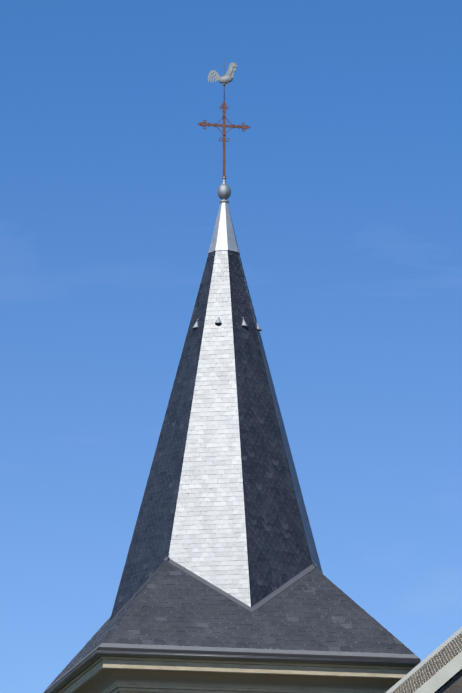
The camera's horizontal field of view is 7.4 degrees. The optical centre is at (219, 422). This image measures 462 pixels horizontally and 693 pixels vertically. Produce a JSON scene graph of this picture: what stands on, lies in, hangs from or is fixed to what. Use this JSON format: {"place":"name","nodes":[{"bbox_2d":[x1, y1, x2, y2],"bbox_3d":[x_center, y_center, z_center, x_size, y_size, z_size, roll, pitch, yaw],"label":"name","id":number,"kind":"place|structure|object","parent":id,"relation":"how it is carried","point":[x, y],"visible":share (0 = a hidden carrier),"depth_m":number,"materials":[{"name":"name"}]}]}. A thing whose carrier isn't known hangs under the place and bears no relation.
{"place":"outdoors","nodes":[
{"label":"outdoors","id":0,"kind":"place"},
{"bbox_2d":[0,0,461,692],"label":"sky","id":1,"kind":"structure","parent":0,"point":[344,181],"materials":[{"name":"blue"}]},
{"bbox_2d":[386,627,461,692],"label":"roof edge trim","id":2,"kind":"structure","parent":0,"point":[424,661],"depth_m":73.85,"materials":[{"name":"grey metal"}]},
{"bbox_2d":[392,632,461,692],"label":"roof tiles","id":3,"kind":"object","parent":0,"point":[438,664],"visible":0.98,"depth_m":71.36,"materials":[{"name":"tile"}]},
{"bbox_2d":[398,633,461,692],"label":"nave roof hooks","id":4,"kind":"object","parent":3,"relation":"attached to","point":[432,664],"visible":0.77,"depth_m":71.69,"materials":[{"name":"brown metal"}]},
{"bbox_2d":[434,669,461,692],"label":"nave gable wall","id":5,"kind":"structure","parent":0,"point":[448,681],"depth_m":68.87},
{"bbox_2d":[414,651,461,692],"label":"bargeboard","id":6,"kind":"object","parent":5,"relation":"attached to","point":[444,674],"depth_m":68.75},
{"bbox_2d":[436,671,461,692],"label":"nave gable slates","id":7,"kind":"object","parent":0,"point":[450,686],"visible":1,"depth_m":68.85,"materials":[{"name":"black stone"}]},
{"label":"ground","id":8,"kind":"structure","parent":0,"visible":0},
{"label":"tower walls","id":9,"kind":"object","parent":8,"relation":"on","visible":0},
{"bbox_2d":[57,656,413,692],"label":"cornice","id":10,"kind":"structure","parent":9,"relation":"on","point":[105,674],"depth_m":74.73,"materials":[{"name":"paint"}]},
{"bbox_2d":[50,652,407,692],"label":"gutter brackets","id":11,"kind":"object","parent":10,"relation":"attached to","point":[144,653],"visible":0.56,"depth_m":74.95,"materials":[{"name":"grey metal"}]},
{"bbox_2d":[45,650,419,692],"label":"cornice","id":12,"kind":"structure","parent":10,"relation":"on","point":[97,654],"depth_m":74.59,"materials":[{"name":"metal"}]},
{"bbox_2d":[44,572,420,692],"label":"pyramid deck","id":13,"kind":"structure","parent":10,"relation":"on","point":[258,654],"depth_m":74.60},
{"bbox_2d":[169,273,250,599],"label":"roof slates","id":14,"kind":"object","parent":13,"relation":"on","point":[212,452],"visible":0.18,"depth_m":77.22,"materials":[{"name":"grey stone"}]},
{"bbox_2d":[105,557,316,627],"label":"roof flashing","id":15,"kind":"object","parent":14,"relation":"attached to","point":[280,589],"visible":0.48,"depth_m":76.22,"materials":[{"name":"grey metal"}]},
{"bbox_2d":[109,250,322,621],"bbox_3d":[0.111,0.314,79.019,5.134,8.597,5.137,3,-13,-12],"label":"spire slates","id":16,"kind":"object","parent":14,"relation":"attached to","point":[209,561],"visible":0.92,"depth_m":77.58,"materials":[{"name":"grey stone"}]},
{"bbox_2d":[114,254,319,611],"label":"spire hooks","id":17,"kind":"object","parent":16,"relation":"attached to","point":[218,460],"visible":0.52,"depth_m":77.78,"materials":[{"name":"grey metal"}]},
{"bbox_2d":[186,315,261,333],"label":"roof vents","id":18,"kind":"object","parent":14,"relation":"attached to","point":[218,320],"visible":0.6,"depth_m":78.94,"materials":[{"name":"grey metal"}]},
{"bbox_2d":[208,202,239,253],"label":"spire cap","id":19,"kind":"object","parent":14,"relation":"on","point":[223,237],"visible":0.77,"depth_m":79.86,"materials":[{"name":"grey metal"}]},
{"bbox_2d":[217,177,230,202],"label":"finial ball","id":20,"kind":"object","parent":19,"relation":"on","point":[224,192],"visible":0.96,"depth_m":80.16,"materials":[{"name":"metal"}]},
{"bbox_2d":[198,101,250,177],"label":"iron cross","id":21,"kind":"object","parent":20,"relation":"on","point":[224,125],"visible":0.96,"depth_m":80.56,"materials":[{"name":"brown metal"}]},
{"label":"weather vane rod","id":22,"kind":"object","parent":21,"relation":"on","visible":0},
{"bbox_2d":[208,62,237,83],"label":"rooster weathervane","id":23,"kind":"object","parent":22,"relation":"attached to","point":[214,73],"visible":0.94,"depth_m":80.87,"materials":[{"name":"metal"}]},
{"bbox_2d":[219,65,235,83],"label":"rooster body","id":24,"kind":"object","parent":23,"relation":"attached to","point":[226,79],"visible":0.94,"depth_m":80.82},
{"bbox_2d":[46,562,413,688],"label":"pyramid slates","id":25,"kind":"object","parent":13,"relation":"attached to","point":[150,625],"visible":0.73,"depth_m":75.42,"materials":[{"name":"grey stone"}]},
{"bbox_2d":[56,574,404,680],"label":"pyramid hooks","id":26,"kind":"object","parent":25,"relation":"attached to","point":[193,636],"visible":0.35,"depth_m":75.50,"materials":[{"name":"grey metal"}]},
{"bbox_2d":[43,643,418,692],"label":"eave zinc strip","id":27,"kind":"object","parent":13,"relation":"on","point":[251,650],"visible":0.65,"depth_m":74.64,"materials":[{"name":"grey metal"}]}
]}

